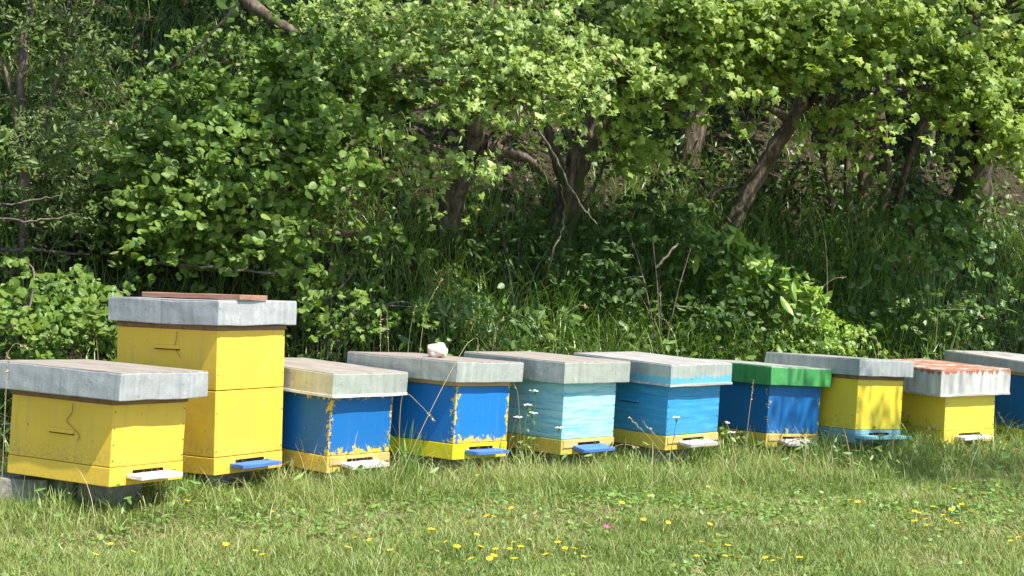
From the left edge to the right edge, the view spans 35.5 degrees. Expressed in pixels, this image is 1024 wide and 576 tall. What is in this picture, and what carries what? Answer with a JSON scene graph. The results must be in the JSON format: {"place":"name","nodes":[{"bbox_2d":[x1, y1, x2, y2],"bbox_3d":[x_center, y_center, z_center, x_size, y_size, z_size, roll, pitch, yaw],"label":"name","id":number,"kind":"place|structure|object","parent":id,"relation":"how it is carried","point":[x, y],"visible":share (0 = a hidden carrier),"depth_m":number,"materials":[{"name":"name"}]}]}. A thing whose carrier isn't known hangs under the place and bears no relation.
{"place":"outdoors","nodes":[
{"label":"outdoors","id":0,"kind":"place"},
{"bbox_2d":[0,0,1023,575],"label":"ground","id":1,"kind":"structure","parent":0,"point":[506,182],"depth_m":11.40,"materials":[{"name":"plant"}]},
{"bbox_2d":[0,350,9,511],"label":"dry grass stalk","id":2,"kind":"object","parent":1,"relation":"on","point":[4,425],"visible":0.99,"depth_m":6.61,"materials":[{"name":"plant"}]},
{"bbox_2d":[1,441,8,474],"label":"grass tuft","id":3,"kind":"object","parent":1,"relation":"on","point":[5,461],"visible":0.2,"depth_m":7.00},
{"bbox_2d":[0,422,10,467],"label":"white umbel flower","id":4,"kind":"object","parent":1,"relation":"on","point":[1,454],"visible":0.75,"depth_m":6.96,"materials":[{"name":"green plant"}]},
{"bbox_2d":[0,472,49,508],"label":"concrete block","id":5,"kind":"object","parent":1,"relation":"on","point":[10,479],"depth_m":6.87,"materials":[{"name":"concrete"}]},
{"bbox_2d":[0,247,89,254],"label":"dead branch","id":6,"kind":"object","parent":1,"relation":"on","point":[5,249],"visible":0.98,"depth_m":8.77,"materials":[{"name":"wood"}]},
{"bbox_2d":[37,480,77,521],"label":"grass tuft","id":7,"kind":"object","parent":1,"relation":"on","point":[59,502],"visible":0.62,"depth_m":6.65,"materials":[{"name":"plant"}]},
{"bbox_2d":[49,479,78,502],"bbox_3d":[-1.936,0.905,7.028,0.184,0.185,0.216,4,1,23],"label":"concrete block","id":8,"kind":"object","parent":1,"relation":"on","point":[54,484],"depth_m":6.92,"materials":[{"name":"concrete"}]},
{"bbox_2d":[0,256,139,361],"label":"bramble bush","id":9,"kind":"object","parent":1,"relation":"on","point":[35,320],"visible":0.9,"depth_m":8.03,"materials":[{"name":"green plant"}]},
{"bbox_2d":[0,0,155,199],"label":"tall forest tree","id":10,"kind":"object","parent":1,"relation":"on","point":[14,3],"visible":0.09,"depth_m":9.64,"materials":[{"name":"green plant"}]},
{"bbox_2d":[0,0,198,266],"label":"willow tree","id":11,"kind":"object","parent":1,"relation":"on","point":[27,165],"visible":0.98,"depth_m":8.81,"materials":[{"name":"green plant"}]},
{"bbox_2d":[0,195,59,205],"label":"dead branch","id":12,"kind":"object","parent":11,"relation":"attached to","point":[27,201],"visible":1,"depth_m":8.30,"materials":[{"name":"wood"}]},
{"bbox_2d":[0,213,79,222],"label":"dead branch","id":13,"kind":"object","parent":11,"relation":"attached to","point":[35,220],"visible":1,"depth_m":8.29,"materials":[{"name":"wood"}]},
{"bbox_2d":[84,505,129,536],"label":"grass tuft","id":14,"kind":"object","parent":1,"relation":"on","point":[107,524],"visible":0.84,"depth_m":6.45,"materials":[{"name":"plant"}]},
{"bbox_2d":[77,483,142,509],"bbox_3d":[-1.741,0.913,6.928,0.183,0.178,0.213,4,1,30],"label":"concrete block","id":15,"kind":"object","parent":1,"relation":"on","point":[102,490],"depth_m":6.85,"materials":[{"name":"concrete"}]},
{"bbox_2d":[0,359,208,486],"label":"beehive","id":16,"kind":"object","parent":15,"relation":"on","point":[104,423],"visible":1,"depth_m":6.75,"materials":[{"name":"paint"}]},
{"bbox_2d":[69,503,177,520],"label":"fallen grass stalk","id":17,"kind":"object","parent":1,"relation":"on","point":[142,507],"visible":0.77,"depth_m":6.76,"materials":[{"name":"plant"}]},
{"bbox_2d":[174,473,212,502],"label":"grass tuft","id":18,"kind":"object","parent":1,"relation":"on","point":[191,485],"visible":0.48,"depth_m":7.10,"materials":[{"name":"plant"}]},
{"bbox_2d":[182,471,253,487],"bbox_3d":[-1.401,0.929,7.597,0.184,0.143,0.305,4,1,35],"label":"concrete block","id":19,"kind":"object","parent":1,"relation":"on","point":[226,478],"depth_m":7.51,"materials":[{"name":"concrete"}]},
{"bbox_2d":[207,482,253,504],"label":"grass tuft","id":20,"kind":"object","parent":1,"relation":"on","point":[229,494],"visible":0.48,"depth_m":7.10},
{"bbox_2d":[36,0,437,342],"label":"hazel bush","id":21,"kind":"object","parent":1,"relation":"on","point":[197,179],"visible":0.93,"depth_m":8.75,"materials":[{"name":"green plant"}]},
{"bbox_2d":[160,0,238,75],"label":"dead branch","id":22,"kind":"object","parent":21,"relation":"attached to","point":[208,35],"visible":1,"depth_m":8.40,"materials":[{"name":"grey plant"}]},
{"bbox_2d":[151,261,304,277],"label":"dead branch","id":23,"kind":"object","parent":21,"relation":"on","point":[210,267],"visible":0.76,"depth_m":8.60,"materials":[{"name":"wood"}]},
{"bbox_2d":[238,0,415,74],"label":"dead branch","id":24,"kind":"object","parent":21,"relation":"attached to","point":[257,8],"visible":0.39,"depth_m":9.65,"materials":[{"name":"wood"}]},
{"bbox_2d":[260,465,288,474],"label":"concrete block","id":25,"kind":"object","parent":1,"relation":"on","point":[283,466],"depth_m":7.85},
{"bbox_2d":[274,457,314,487],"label":"grass tuft","id":26,"kind":"object","parent":1,"relation":"on","point":[287,476],"visible":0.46,"depth_m":7.56,"materials":[{"name":"plant"}]},
{"bbox_2d":[288,466,354,482],"bbox_3d":[-0.936,0.945,7.893,0.186,0.140,0.302,4,1,38],"label":"concrete block","id":27,"kind":"object","parent":1,"relation":"on","point":[312,472],"depth_m":7.77,"materials":[{"name":"concrete"}]},
{"bbox_2d":[261,225,438,361],"bbox_3d":[-0.959,0.142,9.151,1.008,0.998,0.823,4,1,42],"label":"bindweed bush","id":28,"kind":"object","parent":1,"relation":"on","point":[354,309],"visible":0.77,"depth_m":9.04,"materials":[{"name":"green plant"}]},
{"bbox_2d":[333,477,367,493],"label":"grass tuft","id":29,"kind":"object","parent":1,"relation":"on","point":[350,485],"visible":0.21,"depth_m":7.41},
{"bbox_2d":[379,310,382,351],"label":"dry grass stalk","id":30,"kind":"object","parent":1,"relation":"on","point":[380,331],"visible":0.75,"depth_m":8.50,"materials":[{"name":"plant"}]},
{"bbox_2d":[216,0,555,161],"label":"tall forest tree","id":31,"kind":"object","parent":1,"relation":"on","point":[403,104],"visible":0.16,"depth_m":10.76,"materials":[{"name":"green plant"}]},
{"bbox_2d":[377,421,430,484],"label":"grass tuft","id":32,"kind":"object","parent":1,"relation":"on","point":[409,460],"visible":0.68,"depth_m":7.66,"materials":[{"name":"plant"}]},
{"bbox_2d":[389,452,426,470],"bbox_3d":[-0.465,0.922,8.260,0.206,0.175,0.305,4,1,38],"label":"concrete block","id":33,"kind":"object","parent":1,"relation":"on","point":[398,456],"depth_m":8.13,"materials":[{"name":"concrete"}]},
{"bbox_2d":[398,393,433,482],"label":"dry grass stalk","id":34,"kind":"object","parent":1,"relation":"on","point":[399,419],"visible":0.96,"depth_m":7.61,"materials":[{"name":"plant"}]},
{"bbox_2d":[419,278,442,353],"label":"dry grass stalk","id":35,"kind":"object","parent":1,"relation":"on","point":[424,313],"visible":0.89,"depth_m":8.60,"materials":[{"name":"plant"}]},
{"bbox_2d":[396,338,478,484],"bbox_3d":[-0.362,0.612,7.660,0.480,0.756,0.034,3,1,-41],"label":"dry grass stalk","id":36,"kind":"object","parent":1,"relation":"on","point":[433,405],"visible":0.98,"depth_m":7.63,"materials":[{"name":"plant"}]},
{"bbox_2d":[238,0,667,249],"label":"hawthorn tree","id":37,"kind":"object","parent":1,"relation":"on","point":[476,99],"visible":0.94,"depth_m":9.04,"materials":[{"name":"green plant"}]},
{"bbox_2d":[483,140,536,166],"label":"broken branch","id":38,"kind":"object","parent":37,"relation":"attached to","point":[509,151],"visible":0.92,"depth_m":9.97,"materials":[{"name":"brown plant"}]},
{"bbox_2d":[519,101,596,224],"bbox_3d":[0.295,-0.768,9.832,0.616,0.720,0.042,3,1,-29],"label":"dead branch","id":39,"kind":"object","parent":37,"relation":"attached to","point":[553,154],"visible":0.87,"depth_m":9.81,"materials":[{"name":"wood"}]},
{"bbox_2d":[427,457,478,472],"bbox_3d":[-0.339,0.941,8.249,0.184,0.159,0.305,4,1,38],"label":"concrete block","id":40,"kind":"object","parent":1,"relation":"on","point":[447,461],"depth_m":8.13,"materials":[{"name":"concrete"}]},
{"bbox_2d":[347,352,523,459],"bbox_3d":[-0.392,0.605,8.303,0.770,0.494,0.576,3,-1,35],"label":"beehive","id":41,"kind":"object","parent":40,"relation":"on","point":[469,412],"visible":0.85,"depth_m":8.07,"materials":[{"name":"paint"}]},
{"bbox_2d":[427,342,447,357],"bbox_3d":[-0.383,0.319,8.224,0.104,0.082,0.111,3,1,0],"label":"stone","id":42,"kind":"object","parent":41,"relation":"on","point":[438,350],"visible":0.96,"depth_m":8.19,"materials":[{"name":"stone"}]},
{"bbox_2d":[387,277,584,353],"bbox_3d":[-0.178,0.286,9.629,1.222,0.696,0.729,3,1,0],"label":"nettle clump","id":43,"kind":"object","parent":1,"relation":"on","point":[490,313],"visible":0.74,"depth_m":9.53,"materials":[{"name":"green plant"}]},
{"bbox_2d":[486,556,493,573],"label":"yellow wildflower","id":44,"kind":"object","parent":1,"relation":"on","point":[489,558],"visible":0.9,"depth_m":5.78,"materials":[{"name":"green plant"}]},
{"bbox_2d":[0,411,1023,575],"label":"lawn grass","id":45,"kind":"structure","parent":1,"relation":"on","point":[124,563],"depth_m":6.67,"materials":[{"name":"plant"}]},
{"bbox_2d":[280,358,407,472],"bbox_3d":[-0.968,0.624,7.951,0.757,0.483,0.562,5,1,35],"label":"beehive","id":46,"kind":"object","parent":45,"relation":"on","point":[331,408],"visible":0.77,"depth_m":7.71,"materials":[{"name":"paint"}]},
{"bbox_2d":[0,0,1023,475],"bbox_3d":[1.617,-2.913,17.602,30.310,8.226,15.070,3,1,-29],"label":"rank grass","id":47,"kind":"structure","parent":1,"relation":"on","point":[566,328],"depth_m":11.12,"materials":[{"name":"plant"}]},
{"bbox_2d":[0,451,1023,575],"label":"clover","id":48,"kind":"object","parent":1,"relation":"on","point":[613,494],"visible":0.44,"depth_m":7.00,"materials":[{"name":"green plant"}]},
{"bbox_2d":[0,0,1023,453],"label":"undergrowth","id":49,"kind":"object","parent":1,"relation":"on","point":[624,324],"visible":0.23,"depth_m":11.28,"materials":[{"name":"green plant"}]},
{"bbox_2d":[0,413,1023,538],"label":"uncut grass","id":50,"kind":"structure","parent":1,"relation":"on","point":[878,460],"depth_m":8.49,"materials":[{"name":"plant"}]},
{"bbox_2d":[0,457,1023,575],"bbox_3d":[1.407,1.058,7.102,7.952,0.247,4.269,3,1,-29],"label":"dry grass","id":51,"kind":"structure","parent":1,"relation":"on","point":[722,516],"depth_m":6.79,"materials":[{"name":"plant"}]},
{"bbox_2d":[0,425,1023,523],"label":"weeds","id":52,"kind":"object","parent":1,"relation":"on","point":[1006,454],"visible":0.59,"depth_m":8.71,"materials":[{"name":"green plant"}]},
{"bbox_2d":[2,414,1021,539],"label":"straw stems","id":53,"kind":"object","parent":1,"relation":"on","point":[529,472],"visible":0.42,"depth_m":7.72,"materials":[{"name":"plant"}]},
{"bbox_2d":[502,447,527,466],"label":"concrete block","id":54,"kind":"object","parent":1,"relation":"on","point":[513,449],"depth_m":8.67,"materials":[{"name":"concrete"}]},
{"bbox_2d":[509,416,522,466],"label":"white umbel flower","id":55,"kind":"object","parent":1,"relation":"on","point":[518,420],"visible":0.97,"depth_m":8.21,"materials":[{"name":"green plant"}]},
{"bbox_2d":[512,382,521,467],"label":"dry grass stalk","id":56,"kind":"object","parent":1,"relation":"on","point":[519,412],"visible":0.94,"depth_m":8.31,"materials":[{"name":"plant"}]},
{"bbox_2d":[515,404,534,467],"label":"white umbel flower","id":57,"kind":"object","parent":1,"relation":"on","point":[525,405],"visible":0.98,"depth_m":8.25,"materials":[{"name":"green plant"}]},
{"bbox_2d":[523,411,537,462],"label":"white umbel flower","id":58,"kind":"object","parent":1,"relation":"on","point":[533,413],"visible":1,"depth_m":8.25,"materials":[{"name":"green plant"}]},
{"bbox_2d":[509,443,555,473],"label":"grass tuft","id":59,"kind":"object","parent":1,"relation":"on","point":[534,462],"visible":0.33,"depth_m":8.21,"materials":[{"name":"plant"}]},
{"bbox_2d":[527,389,539,459],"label":"white umbel flower","id":60,"kind":"object","parent":1,"relation":"on","point":[529,408],"visible":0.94,"depth_m":8.31,"materials":[{"name":"green plant"}]},
{"bbox_2d":[450,216,634,326],"bbox_3d":[0.182,-0.099,10.271,1.185,0.741,0.727,3,1,0],"label":"shade bush","id":61,"kind":"object","parent":1,"relation":"on","point":[514,229],"visible":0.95,"depth_m":10.25,"materials":[{"name":"green plant"}]},
{"bbox_2d":[540,184,565,295],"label":"dead branch","id":62,"kind":"object","parent":1,"relation":"on","point":[550,261],"visible":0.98,"depth_m":10.09,"materials":[{"name":"wood"}]},
{"bbox_2d":[528,450,587,468],"bbox_3d":[0.246,0.962,8.668,0.183,0.180,0.303,4,1,43],"label":"concrete block","id":63,"kind":"object","parent":1,"relation":"on","point":[548,455],"depth_m":8.56,"materials":[{"name":"concrete"}]},
{"bbox_2d":[464,351,629,454],"bbox_3d":[0.194,0.617,8.696,0.744,0.492,0.586,4,1,40],"label":"beehive","id":64,"kind":"object","parent":63,"relation":"on","point":[574,397],"visible":0.85,"depth_m":8.47,"materials":[{"name":"paint"}]},
{"bbox_2d":[552,427,563,466],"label":"white umbel flower","id":65,"kind":"object","parent":1,"relation":"on","point":[558,445],"visible":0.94,"depth_m":8.26,"materials":[{"name":"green plant"}]},
{"bbox_2d":[552,304,588,352],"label":"dry grass stalk","id":66,"kind":"object","parent":1,"relation":"on","point":[562,319],"visible":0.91,"depth_m":9.30,"materials":[{"name":"plant"}]},
{"bbox_2d":[594,444,638,468],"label":"dry grass stalk","id":67,"kind":"object","parent":1,"relation":"on","point":[615,446],"visible":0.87,"depth_m":8.01,"materials":[{"name":"plant"}]},
{"bbox_2d":[604,442,629,461],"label":"concrete block","id":68,"kind":"object","parent":1,"relation":"on","point":[623,446],"depth_m":9.01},
{"bbox_2d":[612,442,657,469],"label":"grass tuft","id":69,"kind":"object","parent":1,"relation":"on","point":[631,457],"visible":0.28,"depth_m":8.59,"materials":[{"name":"plant"}]},
{"bbox_2d":[629,416,672,471],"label":"dry grass stalk","id":70,"kind":"object","parent":1,"relation":"on","point":[647,435],"visible":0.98,"depth_m":8.41,"materials":[{"name":"plant"}]},
{"bbox_2d":[573,351,732,449],"bbox_3d":[0.797,0.633,9.076,0.758,0.476,0.576,5,3,43],"label":"beehive","id":71,"kind":"object","parent":1,"relation":"on","point":[657,393],"visible":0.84,"depth_m":8.84,"materials":[{"name":"paint"}]},
{"bbox_2d":[629,445,687,466],"bbox_3d":[0.825,0.973,9.014,0.304,0.186,0.186,3,1,-44],"label":"concrete block","id":72,"kind":"object","parent":1,"relation":"on","point":[672,457],"depth_m":8.91,"materials":[{"name":"concrete"}]},
{"bbox_2d":[533,0,789,279],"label":"mossy tree","id":73,"kind":"object","parent":1,"relation":"on","point":[644,25],"visible":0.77,"depth_m":10.09,"materials":[{"name":"green plant"}]},
{"bbox_2d":[642,421,685,468],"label":"dry grass stalk","id":74,"kind":"object","parent":1,"relation":"on","point":[663,443],"visible":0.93,"depth_m":8.51,"materials":[{"name":"plant"}]},
{"bbox_2d":[655,243,678,268],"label":"dead branch","id":75,"kind":"object","parent":1,"relation":"on","point":[657,266],"visible":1,"depth_m":10.19,"materials":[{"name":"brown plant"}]},
{"bbox_2d":[557,175,790,356],"bbox_3d":[1.062,-0.103,10.521,1.545,1.290,0.925,3,1,0],"label":"elder bush","id":76,"kind":"object","parent":1,"relation":"on","point":[671,229],"visible":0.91,"depth_m":10.50,"materials":[{"name":"green plant"}]},
{"bbox_2d":[666,416,684,468],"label":"white umbel flower","id":77,"kind":"object","parent":1,"relation":"on","point":[674,436],"visible":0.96,"depth_m":8.61,"materials":[{"name":"green plant"}]},
{"bbox_2d":[554,0,798,166],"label":"tall forest tree","id":78,"kind":"object","parent":1,"relation":"on","point":[698,133],"visible":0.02,"depth_m":12.85,"materials":[{"name":"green plant"}]},
{"bbox_2d":[708,185,737,198],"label":"dead branch","id":79,"kind":"object","parent":1,"relation":"on","point":[712,194],"visible":1,"depth_m":10.88,"materials":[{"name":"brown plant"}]},
{"bbox_2d":[719,421,732,462],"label":"white umbel flower","id":80,"kind":"object","parent":1,"relation":"on","point":[727,423],"visible":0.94,"depth_m":9.10,"materials":[{"name":"green plant"}]},
{"bbox_2d":[724,431,735,458],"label":"white umbel flower","id":81,"kind":"object","parent":1,"relation":"on","point":[731,432],"visible":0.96,"depth_m":9.10,"materials":[{"name":"green plant"}]},
{"bbox_2d":[712,438,750,464],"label":"grass tuft","id":82,"kind":"object","parent":1,"relation":"on","point":[731,451],"visible":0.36,"depth_m":9.11,"materials":[{"name":"plant"}]},
{"bbox_2d":[744,379,753,453],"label":"dry grass stalk","id":83,"kind":"object","parent":1,"relation":"on","point":[749,410],"visible":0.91,"depth_m":9.24,"materials":[{"name":"plant"}]},
{"bbox_2d":[684,221,833,333],"bbox_3d":[1.687,-0.017,10.835,1.021,0.840,0.520,4,1,17],"label":"ash sapling","id":84,"kind":"object","parent":1,"relation":"on","point":[759,261],"visible":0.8,"depth_m":10.77,"materials":[{"name":"green plant"}]},
{"bbox_2d":[696,358,831,446],"bbox_3d":[1.509,0.699,9.747,0.559,0.477,0.716,5,-1,-40],"label":"beehive","id":85,"kind":"object","parent":1,"relation":"on","point":[788,396],"visible":0.72,"depth_m":9.52,"materials":[{"name":"paint"}]},
{"bbox_2d":[736,444,792,454],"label":"concrete block","id":86,"kind":"object","parent":1,"relation":"on","point":[759,449],"depth_m":9.57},
{"bbox_2d":[645,0,936,234],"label":"leaning maple tree","id":87,"kind":"object","parent":1,"relation":"on","point":[781,53],"visible":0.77,"depth_m":10.33,"materials":[{"name":"green plant"}]},
{"bbox_2d":[735,313,888,361],"bbox_3d":[1.985,0.371,10.771,1.011,0.436,0.538,3,1,0],"label":"bush","id":88,"kind":"object","parent":1,"relation":"on","point":[847,334],"visible":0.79,"depth_m":10.71,"materials":[{"name":"green plant"}]},
{"bbox_2d":[814,206,827,318],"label":"dry grass stalk","id":89,"kind":"object","parent":1,"relation":"on","point":[825,245],"visible":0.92,"depth_m":10.99,"materials":[{"name":"plant"}]},
{"bbox_2d":[811,439,843,464],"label":"grass tuft","id":90,"kind":"object","parent":1,"relation":"on","point":[825,450],"visible":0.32,"depth_m":9.40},
{"bbox_2d":[804,424,852,455],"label":"grass tuft","id":91,"kind":"object","parent":1,"relation":"on","point":[838,443],"visible":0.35,"depth_m":9.58,"materials":[{"name":"plant"}]},
{"bbox_2d":[842,442,876,451],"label":"concrete block","id":92,"kind":"object","parent":1,"relation":"on","point":[859,446],"depth_m":9.84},
{"bbox_2d":[765,352,913,442],"bbox_3d":[2.040,0.682,9.973,0.571,0.510,0.754,4,-1,-43],"label":"beehive","id":93,"kind":"object","parent":92,"relation":"on","point":[861,395],"visible":0.84,"depth_m":9.71,"materials":[{"name":"paint"}]},
{"bbox_2d":[742,0,1023,218],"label":"field maple tree","id":94,"kind":"object","parent":1,"relation":"on","point":[966,92],"visible":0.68,"depth_m":10.67,"materials":[{"name":"green plant"}]},
{"bbox_2d":[906,424,936,473],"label":"dry grass stalk","id":95,"kind":"object","parent":1,"relation":"on","point":[917,443],"visible":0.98,"depth_m":8.81,"materials":[{"name":"plant"}]},
{"bbox_2d":[902,430,956,463],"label":"grass tuft","id":96,"kind":"object","parent":1,"relation":"on","point":[918,446],"visible":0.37,"depth_m":9.50,"materials":[{"name":"plant"}]},
{"bbox_2d":[846,271,1023,358],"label":"hogweed clump","id":97,"kind":"object","parent":1,"relation":"on","point":[951,321],"visible":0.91,"depth_m":11.27,"materials":[{"name":"green plant"}]},
{"bbox_2d":[861,1,1022,165],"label":"tall forest tree","id":98,"kind":"object","parent":1,"relation":"on","point":[926,132],"visible":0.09,"depth_m":14.49,"materials":[{"name":"green plant"}]},
{"bbox_2d":[886,182,1001,358],"bbox_3d":[3.033,-0.063,11.300,0.901,1.346,0.660,3,1,-42],"label":"dogwood bush","id":99,"kind":"object","parent":1,"relation":"on","point":[950,236],"visible":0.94,"depth_m":11.23,"materials":[{"name":"green plant"}]},
{"bbox_2d":[887,358,1010,443],"bbox_3d":[2.730,0.728,10.384,0.657,0.468,0.798,1,3,-33],"label":"beehive","id":100,"kind":"object","parent":1,"relation":"on","point":[959,398],"visible":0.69,"depth_m":10.11,"materials":[{"name":"paint"}]},
{"bbox_2d":[893,0,1023,221],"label":"thick maple tree","id":101,"kind":"object","parent":1,"relation":"on","point":[979,147],"visible":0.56,"depth_m":10.99,"materials":[{"name":"green plant"}]},
{"bbox_2d":[934,309,984,359],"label":"dry grass stalk","id":102,"kind":"object","parent":1,"relation":"on","point":[952,309],"visible":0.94,"depth_m":10.80,"materials":[{"name":"plant"}]},
{"bbox_2d":[958,297,968,350],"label":"white umbel flower","id":103,"kind":"object","parent":1,"relation":"on","point":[963,326],"visible":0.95,"depth_m":11.60,"materials":[{"name":"green plant"}]},
{"bbox_2d":[944,350,1023,438],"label":"beehive","id":104,"kind":"object","parent":1,"relation":"on","point":[1013,402],"visible":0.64,"depth_m":10.66,"materials":[{"name":"paint"}]},
{"bbox_2d":[998,412,1023,459],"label":"dry grass stalk","id":105,"kind":"object","parent":1,"relation":"on","point":[1009,431],"visible":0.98,"depth_m":9.21,"materials":[{"name":"plant"}]},
{"bbox_2d":[1006,298,1016,352],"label":"white umbel flower","id":106,"kind":"object","parent":1,"relation":"on","point":[1012,332],"visible":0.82,"depth_m":11.80,"materials":[{"name":"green plant"}]},
{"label":"concrete block","id":107,"kind":"object","parent":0,"visible":0},
{"bbox_2d":[108,297,296,475],"bbox_3d":[-1.462,0.450,7.618,0.744,0.799,0.562,1,0,32],"label":"beehive","id":108,"kind":"object","parent":107,"relation":"on","point":[234,348],"visible":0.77,"depth_m":7.41,"materials":[{"name":"paint"}]},
{"bbox_2d":[142,292,266,299],"bbox_3d":[-1.452,0.038,7.548,0.601,0.024,0.202,2,0,30],"label":"wooden plank","id":109,"kind":"object","parent":108,"relation":"on","point":[204,296],"visible":1,"depth_m":7.44,"materials":[{"name":"brown wood"}]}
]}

